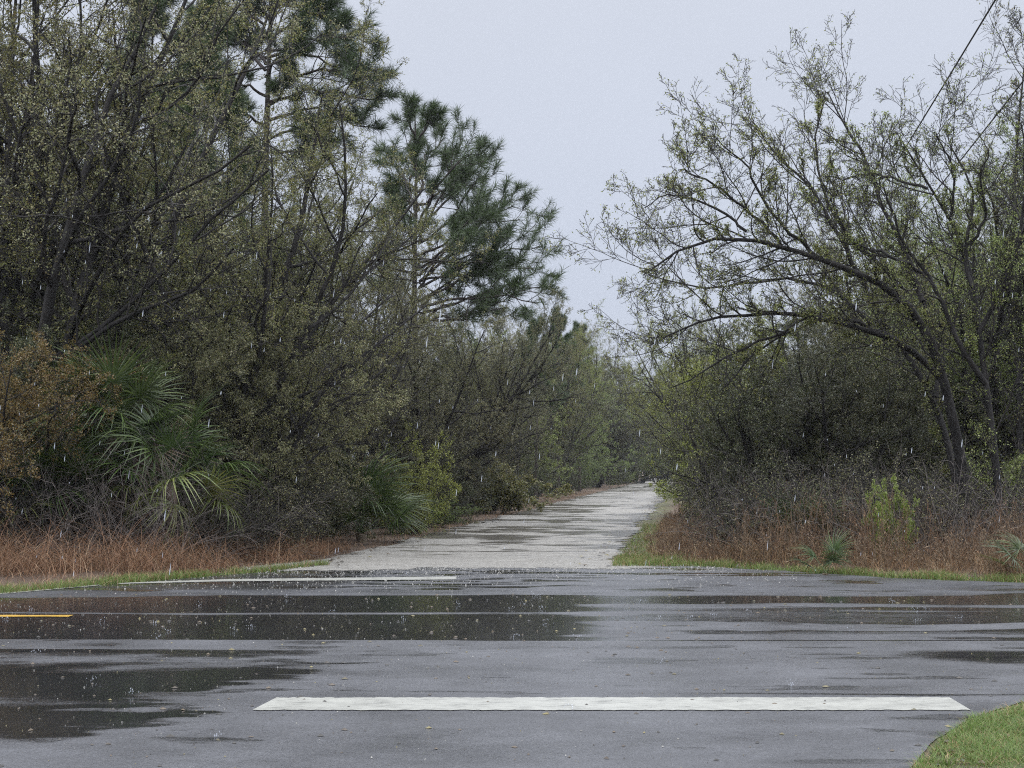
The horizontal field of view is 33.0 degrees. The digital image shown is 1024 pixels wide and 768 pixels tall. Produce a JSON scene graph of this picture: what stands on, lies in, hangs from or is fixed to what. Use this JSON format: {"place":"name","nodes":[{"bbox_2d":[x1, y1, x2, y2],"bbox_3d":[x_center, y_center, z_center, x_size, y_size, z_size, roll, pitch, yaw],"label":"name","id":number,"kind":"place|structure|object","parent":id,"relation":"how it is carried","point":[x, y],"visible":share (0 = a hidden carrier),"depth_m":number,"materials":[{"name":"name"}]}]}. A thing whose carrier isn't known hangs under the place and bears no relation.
{"place":"outdoors","nodes":[
{"label":"outdoors","id":0,"kind":"place"},
{"bbox_2d":[242,490,596,564],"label":"verge grass","id":1,"kind":"structure","parent":0,"point":[428,529],"depth_m":40.62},
{"bbox_2d":[241,479,672,571],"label":"gravel track","id":2,"kind":"structure","parent":0,"point":[564,534],"depth_m":36.70,"materials":[{"name":"stone"}]},
{"bbox_2d":[0,565,1023,767],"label":"road","id":3,"kind":"structure","parent":0,"point":[854,729],"depth_m":13.00,"materials":[{"name":"asphalt"}]},
{"bbox_2d":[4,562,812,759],"bbox_3d":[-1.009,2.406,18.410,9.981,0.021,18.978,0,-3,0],"label":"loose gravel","id":4,"kind":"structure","parent":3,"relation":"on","point":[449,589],"depth_m":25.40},
{"bbox_2d":[0,494,1019,767],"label":"leaf litter","id":5,"kind":"object","parent":3,"relation":"on","point":[512,628],"visible":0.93,"depth_m":15.22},
{"bbox_2d":[0,472,1023,767],"bbox_3d":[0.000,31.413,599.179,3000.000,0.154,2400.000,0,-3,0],"label":"ground","id":6,"kind":"structure","parent":0,"point":[378,532],"depth_m":31.68,"materials":[{"name":"green plant"}]},
{"bbox_2d":[0,329,121,557],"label":"rusty tree","id":7,"kind":"object","parent":6,"relation":"on","point":[16,406],"visible":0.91,"depth_m":25.60,"materials":[{"name":"brown plant"}]},
{"bbox_2d":[0,456,131,559],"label":"shrub","id":8,"kind":"object","parent":6,"relation":"on","point":[45,526],"visible":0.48,"depth_m":26.71,"materials":[{"name":"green plant"}]},
{"bbox_2d":[0,333,146,552],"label":"rusty tree","id":9,"kind":"object","parent":6,"relation":"on","point":[119,390],"visible":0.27,"depth_m":27.39,"materials":[{"name":"brown plant"}]},
{"bbox_2d":[0,409,152,539],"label":"shrub","id":10,"kind":"object","parent":6,"relation":"on","point":[46,456],"visible":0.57,"depth_m":26.70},
{"bbox_2d":[4,469,149,557],"bbox_3d":[-7.589,2.107,27.909,3.001,1.955,3.262,-1,-3,23],"label":"shrub","id":11,"kind":"object","parent":6,"relation":"on","point":[58,515],"visible":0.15,"depth_m":27.58,"materials":[{"name":"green plant"}]},
{"bbox_2d":[0,281,161,538],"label":"understory tree","id":12,"kind":"object","parent":6,"relation":"on","point":[27,341],"visible":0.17,"depth_m":29.57,"materials":[{"name":"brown plant"}]},
{"bbox_2d":[8,324,214,518],"bbox_3d":[-6.386,0.648,27.796,3.328,3.145,3.604,-1,-3,23],"label":"palmetto","id":13,"kind":"object","parent":6,"relation":"on","point":[135,388],"visible":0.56,"depth_m":27.28,"materials":[{"name":"plant"}]},
{"bbox_2d":[0,0,224,481],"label":"spreading tree","id":14,"kind":"object","parent":6,"relation":"on","point":[12,51],"visible":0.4,"depth_m":31.48,"materials":[{"name":"green plant"}]},
{"bbox_2d":[0,92,296,352],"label":"leafy tree","id":15,"kind":"object","parent":6,"relation":"on","point":[282,196],"visible":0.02,"depth_m":42.16,"materials":[{"name":"green plant"}]},
{"bbox_2d":[59,0,251,261],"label":"pine tree","id":16,"kind":"object","parent":6,"relation":"on","point":[163,5],"visible":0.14,"depth_m":47.23,"materials":[{"name":"green plant"}]},
{"bbox_2d":[0,263,310,549],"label":"understory tree","id":17,"kind":"object","parent":6,"relation":"on","point":[10,306],"visible":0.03,"depth_m":31.11,"materials":[{"name":"green plant"}]},
{"bbox_2d":[0,0,328,544],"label":"spreading tree","id":18,"kind":"object","parent":6,"relation":"on","point":[236,85],"visible":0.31,"depth_m":31.21,"materials":[{"name":"green plant"}]},
{"bbox_2d":[0,422,330,570],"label":"undergrowth","id":19,"kind":"object","parent":6,"relation":"on","point":[155,524],"visible":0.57,"depth_m":26.37,"materials":[{"name":"plant"}]},
{"bbox_2d":[72,386,275,552],"bbox_3d":[-5.221,1.317,27.255,3.242,2.689,3.122,0,-3,0],"label":"palmetto","id":20,"kind":"object","parent":6,"relation":"on","point":[196,448],"visible":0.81,"depth_m":26.96,"materials":[{"name":"plant"}]},
{"bbox_2d":[0,0,358,528],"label":"spreading tree","id":21,"kind":"object","parent":6,"relation":"on","point":[64,248],"visible":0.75,"depth_m":28.96,"materials":[{"name":"green plant"}]},
{"bbox_2d":[0,509,369,584],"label":"dry grass","id":22,"kind":"structure","parent":6,"relation":"on","point":[14,565],"depth_m":25.10,"materials":[{"name":"plant"}]},
{"bbox_2d":[6,87,383,537],"bbox_3d":[-6.383,-1.213,33.782,7.454,9.294,6.066,1,-3,-25],"label":"spreading tree","id":23,"kind":"object","parent":6,"relation":"on","point":[304,232],"visible":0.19,"depth_m":33.13,"materials":[{"name":"green plant"}]},
{"bbox_2d":[83,275,331,548],"bbox_3d":[-5.192,0.561,29.722,4.230,5.085,4.073,0,-3,-9],"label":"understory tree","id":24,"kind":"object","parent":6,"relation":"on","point":[200,369],"visible":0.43,"depth_m":29.81,"materials":[{"name":"green plant"}]},
{"bbox_2d":[116,0,302,296],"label":"pine tree","id":25,"kind":"object","parent":6,"relation":"on","point":[242,99],"visible":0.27,"depth_m":40.02,"materials":[{"name":"green plant"}]},
{"bbox_2d":[128,467,294,563],"bbox_3d":[-4.995,2.208,28.179,2.835,1.846,3.081,1,-3,-24],"label":"shrub","id":26,"kind":"object","parent":6,"relation":"on","point":[228,525],"visible":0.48,"depth_m":28.00,"materials":[{"name":"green plant"}]},
{"bbox_2d":[0,0,501,546],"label":"spreading tree","id":27,"kind":"object","parent":6,"relation":"on","point":[352,274],"visible":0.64,"depth_m":31.09,"materials":[{"name":"green plant"}]},
{"bbox_2d":[111,289,410,550],"bbox_3d":[-4.671,0.849,31.026,5.811,5.043,4.816,2,-3,-31],"label":"understory tree","id":28,"kind":"object","parent":6,"relation":"on","point":[258,418],"visible":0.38,"depth_m":30.27,"materials":[{"name":"green plant"}]},
{"bbox_2d":[163,257,371,496],"bbox_3d":[-6.111,0.338,39.457,5.313,6.632,5.517,2,-3,-29],"label":"understory tree","id":29,"kind":"object","parent":6,"relation":"on","point":[317,337],"visible":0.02,"depth_m":39.63,"materials":[{"name":"green plant"}]},
{"bbox_2d":[153,286,384,542],"bbox_3d":[-5.195,0.738,34.107,4.414,5.306,4.250,2,-4,-35],"label":"understory tree","id":30,"kind":"object","parent":6,"relation":"on","point":[323,458],"visible":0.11,"depth_m":33.66,"materials":[{"name":"green plant"}]},
{"bbox_2d":[200,463,354,559],"bbox_3d":[-4.303,2.214,29.370,3.262,1.955,3.001,2,-4,-40],"label":"shrub","id":31,"kind":"object","parent":6,"relation":"on","point":[298,538],"visible":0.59,"depth_m":29.12,"materials":[{"name":"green plant"}]},
{"bbox_2d":[205,428,380,547],"bbox_3d":[-4.133,2.038,31.798,3.237,2.570,3.340,1,-3,-26],"label":"shrub","id":32,"kind":"object","parent":6,"relation":"on","point":[331,502],"visible":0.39,"depth_m":31.33,"materials":[{"name":"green plant"}]},
{"bbox_2d":[181,0,406,296],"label":"pine tree","id":33,"kind":"object","parent":6,"relation":"on","point":[344,16],"visible":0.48,"depth_m":43.83,"materials":[{"name":"green plant"}]},
{"bbox_2d":[159,138,432,390],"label":"leafy tree","id":34,"kind":"object","parent":6,"relation":"on","point":[350,189],"visible":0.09,"depth_m":47.70,"materials":[{"name":"green plant"}]},
{"bbox_2d":[156,181,455,453],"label":"leafy tree","id":35,"kind":"object","parent":6,"relation":"on","point":[369,302],"visible":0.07,"depth_m":48.35,"materials":[{"name":"green plant"}]},
{"bbox_2d":[241,309,402,538],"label":"understory tree","id":36,"kind":"object","parent":6,"relation":"on","point":[373,424],"visible":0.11,"depth_m":36.69,"materials":[{"name":"green plant"}]},
{"bbox_2d":[275,440,373,543],"bbox_3d":[-4.425,2.225,35.030,3.661,2.400,2.760,-1,-3,13],"label":"shrub","id":37,"kind":"object","parent":6,"relation":"on","point":[365,487],"visible":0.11,"depth_m":34.82,"materials":[{"name":"green plant"}]},
{"bbox_2d":[238,169,452,536],"bbox_3d":[-3.711,-0.614,38.537,4.672,8.390,6.172,0,-3,2],"label":"spreading tree","id":38,"kind":"object","parent":6,"relation":"on","point":[394,372],"visible":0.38,"depth_m":38.23,"materials":[{"name":"green plant"}]},
{"bbox_2d":[315,447,435,543],"bbox_3d":[-3.210,2.361,35.786,3.344,2.418,3.821,0,-3,0],"label":"palmetto","id":39,"kind":"object","parent":6,"relation":"on","point":[388,501],"visible":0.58,"depth_m":35.72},
{"bbox_2d":[328,323,477,528],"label":"understory tree","id":40,"kind":"object","parent":6,"relation":"on","point":[437,379],"visible":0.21,"depth_m":43.98,"materials":[{"name":"green plant"}]},
{"bbox_2d":[360,421,461,535],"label":"shrub","id":41,"kind":"object","parent":6,"relation":"on","point":[443,478],"visible":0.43,"depth_m":40.30,"materials":[{"name":"green plant"}]},
{"bbox_2d":[321,243,517,527],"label":"leafy tree","id":42,"kind":"object","parent":6,"relation":"on","point":[436,407],"visible":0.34,"depth_m":44.19,"materials":[{"name":"green plant"}]},
{"bbox_2d":[397,450,477,523],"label":"shrub","id":43,"kind":"object","parent":6,"relation":"on","point":[470,492],"visible":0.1,"depth_m":48.56,"materials":[{"name":"green plant"}]},
{"bbox_2d":[369,335,531,523],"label":"understory tree","id":44,"kind":"object","parent":6,"relation":"on","point":[493,452],"visible":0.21,"depth_m":49.84,"materials":[{"name":"green plant"}]},
{"bbox_2d":[390,347,510,507],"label":"understory tree","id":45,"kind":"object","parent":6,"relation":"on","point":[481,476],"visible":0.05,"depth_m":56.60,"materials":[{"name":"green plant"}]},
{"bbox_2d":[421,492,481,527],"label":"shrub","id":46,"kind":"object","parent":6,"relation":"on","point":[452,516],"visible":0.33,"depth_m":45.42,"materials":[{"name":"green plant"}]},
{"bbox_2d":[341,88,570,367],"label":"pine tree","id":47,"kind":"object","parent":6,"relation":"on","point":[456,183],"visible":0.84,"depth_m":51.77,"materials":[{"name":"green plant"}]},
{"bbox_2d":[417,302,508,514],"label":"leafy tree","id":48,"kind":"object","parent":6,"relation":"on","point":[466,358],"visible":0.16,"depth_m":57.13,"materials":[{"name":"green plant"}]},
{"bbox_2d":[386,335,552,474],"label":"understory tree","id":49,"kind":"object","parent":6,"relation":"on","point":[506,363],"visible":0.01,"depth_m":65.10,"materials":[{"name":"green plant"}]},
{"bbox_2d":[390,277,590,517],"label":"leafy tree","id":50,"kind":"object","parent":6,"relation":"on","point":[540,369],"visible":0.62,"depth_m":50.36,"materials":[{"name":"green plant"}]},
{"bbox_2d":[431,285,558,510],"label":"leafy tree","id":51,"kind":"object","parent":6,"relation":"on","point":[528,415],"visible":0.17,"depth_m":62.97,"materials":[{"name":"green plant"}]},
{"bbox_2d":[418,292,572,478],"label":"leafy tree","id":52,"kind":"object","parent":6,"relation":"on","point":[534,379],"visible":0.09,"depth_m":74.80,"materials":[{"name":"green plant"}]},
{"bbox_2d":[440,329,575,493],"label":"understory tree","id":53,"kind":"object","parent":6,"relation":"on","point":[553,437],"visible":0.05,"depth_m":82.09,"materials":[{"name":"green plant"}]},
{"bbox_2d":[445,331,576,493],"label":"understory tree","id":54,"kind":"object","parent":6,"relation":"on","point":[536,471],"visible":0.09,"depth_m":75.72,"materials":[{"name":"green plant"}]},
{"bbox_2d":[0,520,1023,593],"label":"verge grass","id":55,"kind":"structure","parent":6,"relation":"on","point":[636,558],"depth_m":24.82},
{"bbox_2d":[470,459,574,513],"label":"shrub","id":56,"kind":"object","parent":6,"relation":"on","point":[507,500],"visible":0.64,"depth_m":59.32,"materials":[{"name":"green plant"}]},
{"bbox_2d":[442,341,610,483],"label":"understory tree","id":57,"kind":"object","parent":6,"relation":"on","point":[591,403],"visible":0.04,"depth_m":88.76,"materials":[{"name":"green plant"}]},
{"bbox_2d":[465,306,604,499],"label":"leafy tree","id":58,"kind":"object","parent":6,"relation":"on","point":[575,403],"visible":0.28,"depth_m":84.67,"materials":[{"name":"green plant"}]},
{"bbox_2d":[513,314,570,503],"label":"pine tree","id":59,"kind":"object","parent":6,"relation":"on","point":[541,375],"visible":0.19,"depth_m":77.97,"materials":[{"name":"green plant"}]},
{"bbox_2d":[488,317,613,493],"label":"leafy tree","id":60,"kind":"object","parent":6,"relation":"on","point":[580,371],"visible":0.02,"depth_m":111.28,"materials":[{"name":"green plant"}]},
{"bbox_2d":[532,440,581,496],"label":"shrub","id":61,"kind":"object","parent":6,"relation":"on","point":[562,459],"visible":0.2,"depth_m":94.65,"materials":[{"name":"green plant"}]},
{"bbox_2d":[517,347,605,492],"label":"understory tree","id":62,"kind":"object","parent":6,"relation":"on","point":[593,434],"visible":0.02,"depth_m":100.45,"materials":[{"name":"green plant"}]},
{"bbox_2d":[499,298,626,496],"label":"leafy tree","id":63,"kind":"object","parent":6,"relation":"on","point":[592,373],"visible":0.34,"depth_m":97.98,"materials":[{"name":"green plant"}]},
{"bbox_2d":[543,305,586,498],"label":"pine tree","id":64,"kind":"object","parent":6,"relation":"on","point":[567,336],"visible":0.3,"depth_m":91.96,"materials":[{"name":"green plant"}]},
{"bbox_2d":[568,446,606,490],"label":"shrub","id":65,"kind":"object","parent":6,"relation":"on","point":[594,477],"visible":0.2,"depth_m":124.62,"materials":[{"name":"green plant"}]},
{"bbox_2d":[570,392,636,488],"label":"understory tree","id":66,"kind":"object","parent":6,"relation":"on","point":[606,453],"visible":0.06,"depth_m":137.02,"materials":[{"name":"green plant"}]},
{"bbox_2d":[573,352,655,487],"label":"understory tree","id":67,"kind":"object","parent":6,"relation":"on","point":[618,378],"visible":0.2,"depth_m":147.57,"materials":[{"name":"green plant"}]},
{"bbox_2d":[584,318,671,487],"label":"leafy tree","id":68,"kind":"object","parent":6,"relation":"on","point":[601,480],"visible":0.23,"depth_m":148.46,"materials":[{"name":"green plant"}]},
{"bbox_2d":[610,293,759,480],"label":"leafy tree","id":69,"kind":"object","parent":6,"relation":"on","point":[658,425],"visible":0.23,"depth_m":56.87,"materials":[{"name":"green plant"}]},
{"bbox_2d":[610,295,767,463],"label":"leafy tree","id":70,"kind":"object","parent":6,"relation":"on","point":[652,379],"visible":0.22,"depth_m":73.77,"materials":[{"name":"green plant"}]},
{"bbox_2d":[635,296,766,465],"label":"leafy tree","id":71,"kind":"object","parent":6,"relation":"on","point":[674,358],"visible":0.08,"depth_m":89.16,"materials":[{"name":"green plant"}]},
{"bbox_2d":[646,304,790,510],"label":"leafy tree","id":72,"kind":"object","parent":6,"relation":"on","point":[700,369],"visible":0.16,"depth_m":43.88,"materials":[{"name":"green plant"}]},
{"bbox_2d":[644,361,844,531],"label":"understory tree","id":73,"kind":"object","parent":6,"relation":"on","point":[696,462],"visible":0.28,"depth_m":36.97,"materials":[{"name":"green plant"}]},
{"bbox_2d":[677,457,830,555],"bbox_3d":[4.138,2.225,29.900,3.001,1.955,3.262,0,-3,-7],"label":"shrub","id":74,"kind":"object","parent":6,"relation":"on","point":[727,520],"visible":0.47,"depth_m":29.55,"materials":[{"name":"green plant"}]},
{"bbox_2d":[540,11,977,551],"bbox_3d":[4.367,-1.860,28.860,6.585,9.752,6.397,-1,-3,16],"label":"arching tree","id":75,"kind":"object","parent":6,"relation":"on","point":[913,315],"visible":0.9,"depth_m":28.79,"materials":[{"name":"green plant"}]},
{"bbox_2d":[673,311,847,465],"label":"understory tree","id":76,"kind":"object","parent":6,"relation":"on","point":[782,328],"visible":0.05,"depth_m":43.60,"materials":[{"name":"green plant"}]},
{"bbox_2d":[674,316,887,525],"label":"understory tree","id":77,"kind":"object","parent":6,"relation":"on","point":[743,399],"visible":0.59,"depth_m":34.93,"materials":[{"name":"green plant"}]},
{"bbox_2d":[704,450,891,553],"bbox_3d":[4.934,2.145,29.436,3.168,2.064,3.443,-1,-3,14],"label":"shrub","id":78,"kind":"object","parent":6,"relation":"on","point":[782,483],"visible":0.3,"depth_m":29.16,"materials":[{"name":"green plant"}]},
{"bbox_2d":[738,486,858,545],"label":"shrub","id":79,"kind":"object","parent":6,"relation":"on","point":[789,510],"visible":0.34,"depth_m":28.47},
{"bbox_2d":[786,528,855,574],"bbox_3d":[4.446,2.461,24.905,1.132,0.826,1.110,0,-3,0],"label":"palmetto","id":80,"kind":"object","parent":6,"relation":"on","point":[837,548],"visible":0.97,"depth_m":24.82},
{"bbox_2d":[726,249,919,460],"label":"leafy tree","id":81,"kind":"object","parent":6,"relation":"on","point":[796,351],"visible":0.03,"depth_m":41.72,"materials":[{"name":"green plant"}]},
{"bbox_2d":[702,301,952,513],"bbox_3d":[6.683,1.002,33.850,4.816,5.043,5.811,1,-3,-11],"label":"understory tree","id":82,"kind":"object","parent":6,"relation":"on","point":[796,402],"visible":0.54,"depth_m":33.51,"materials":[{"name":"green plant"}]},
{"bbox_2d":[631,432,1023,563],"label":"undergrowth","id":83,"kind":"object","parent":6,"relation":"on","point":[896,515],"visible":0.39,"depth_m":27.95,"materials":[{"name":"plant"}]},
{"bbox_2d":[635,469,1023,576],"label":"dead weeds","id":84,"kind":"object","parent":6,"relation":"on","point":[967,556],"visible":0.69,"depth_m":26.99,"materials":[{"name":"brown plant"}]},
{"bbox_2d":[644,138,1023,515],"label":"leaning tree","id":85,"kind":"object","parent":6,"relation":"on","point":[941,429],"visible":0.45,"depth_m":30.67,"materials":[{"name":"green plant"}]},
{"bbox_2d":[760,297,930,478],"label":"understory tree","id":86,"kind":"object","parent":6,"relation":"on","point":[780,356],"visible":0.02,"depth_m":43.05,"materials":[{"name":"green plant"}]},
{"bbox_2d":[756,441,970,553],"bbox_3d":[5.917,2.056,29.030,3.624,2.172,3.335,-1,-3,16],"label":"shrub","id":87,"kind":"object","parent":6,"relation":"on","point":[862,484],"visible":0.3,"depth_m":28.71,"materials":[{"name":"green plant"}]},
{"bbox_2d":[747,9,1023,554],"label":"slender tree","id":88,"kind":"object","parent":6,"relation":"on","point":[982,375],"visible":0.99,"depth_m":28.17,"materials":[{"name":"green plant"}]},
{"bbox_2d":[810,222,967,474],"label":"leafy tree","id":89,"kind":"object","parent":6,"relation":"on","point":[910,245],"visible":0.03,"depth_m":39.24,"materials":[{"name":"green plant"}]},
{"bbox_2d":[861,474,919,559],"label":"sapling","id":90,"kind":"object","parent":6,"relation":"on","point":[879,509],"visible":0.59,"depth_m":27.14,"materials":[{"name":"green plant"}]},
{"bbox_2d":[762,198,1018,418],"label":"leafy tree","id":91,"kind":"object","parent":6,"relation":"on","point":[800,291],"visible":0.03,"depth_m":50.63,"materials":[{"name":"green plant"}]},
{"bbox_2d":[792,300,994,518],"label":"understory tree","id":92,"kind":"object","parent":6,"relation":"on","point":[885,373],"visible":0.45,"depth_m":33.67,"materials":[{"name":"green plant"}]},
{"bbox_2d":[798,181,1023,486],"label":"leafy tree","id":93,"kind":"object","parent":6,"relation":"on","point":[936,276],"visible":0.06,"depth_m":37.33,"materials":[{"name":"green plant"}]},
{"bbox_2d":[820,113,1023,490],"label":"leafy tree","id":94,"kind":"object","parent":6,"relation":"on","point":[1001,317],"visible":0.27,"depth_m":33.69,"materials":[{"name":"green plant"}]},
{"bbox_2d":[824,448,1023,556],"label":"shrub","id":95,"kind":"object","parent":6,"relation":"on","point":[915,493],"visible":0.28,"depth_m":28.69,"materials":[{"name":"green plant"}]},
{"bbox_2d":[827,287,1023,535],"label":"understory tree","id":96,"kind":"object","parent":6,"relation":"on","point":[964,416],"visible":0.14,"depth_m":34.41,"materials":[{"name":"green plant"}]},
{"bbox_2d":[877,136,1023,413],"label":"leafy tree","id":97,"kind":"object","parent":6,"relation":"on","point":[950,268],"visible":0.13,"depth_m":36.61,"materials":[{"name":"green plant"}]},
{"bbox_2d":[877,142,1023,382],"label":"leafy tree","id":98,"kind":"object","parent":6,"relation":"on","point":[975,210],"visible":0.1,"depth_m":46.19,"materials":[{"name":"green plant"}]},
{"bbox_2d":[887,315,1023,505],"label":"understory tree","id":99,"kind":"object","parent":6,"relation":"on","point":[961,408],"visible":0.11,"depth_m":34.94,"materials":[{"name":"green plant"}]},
{"bbox_2d":[898,446,1023,530],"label":"shrub","id":100,"kind":"object","parent":6,"relation":"on","point":[1020,458],"visible":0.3,"depth_m":30.57,"materials":[{"name":"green plant"}]},
{"bbox_2d":[901,461,1023,550],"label":"shrub","id":101,"kind":"object","parent":6,"relation":"on","point":[973,487],"visible":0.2,"depth_m":29.30,"materials":[{"name":"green plant"}]},
{"bbox_2d":[904,324,1023,524],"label":"understory tree","id":102,"kind":"object","parent":6,"relation":"on","point":[960,421],"visible":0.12,"depth_m":34.65,"materials":[{"name":"green plant"}]},
{"bbox_2d":[935,0,1023,499],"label":"slender tree","id":103,"kind":"object","parent":6,"relation":"on","point":[1019,426],"visible":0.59,"depth_m":33.30,"materials":[{"name":"green plant"}]},
{"bbox_2d":[978,530,1023,580],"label":"palmetto","id":104,"kind":"object","parent":6,"relation":"on","point":[1018,545],"visible":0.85,"depth_m":23.91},
{"bbox_2d":[0,0,1023,460],"label":"sky","id":105,"kind":"structure","parent":0,"point":[572,88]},
{"bbox_2d":[904,696,1023,767],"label":"lawn grass","id":106,"kind":"structure","parent":0,"point":[980,737],"depth_m":9.32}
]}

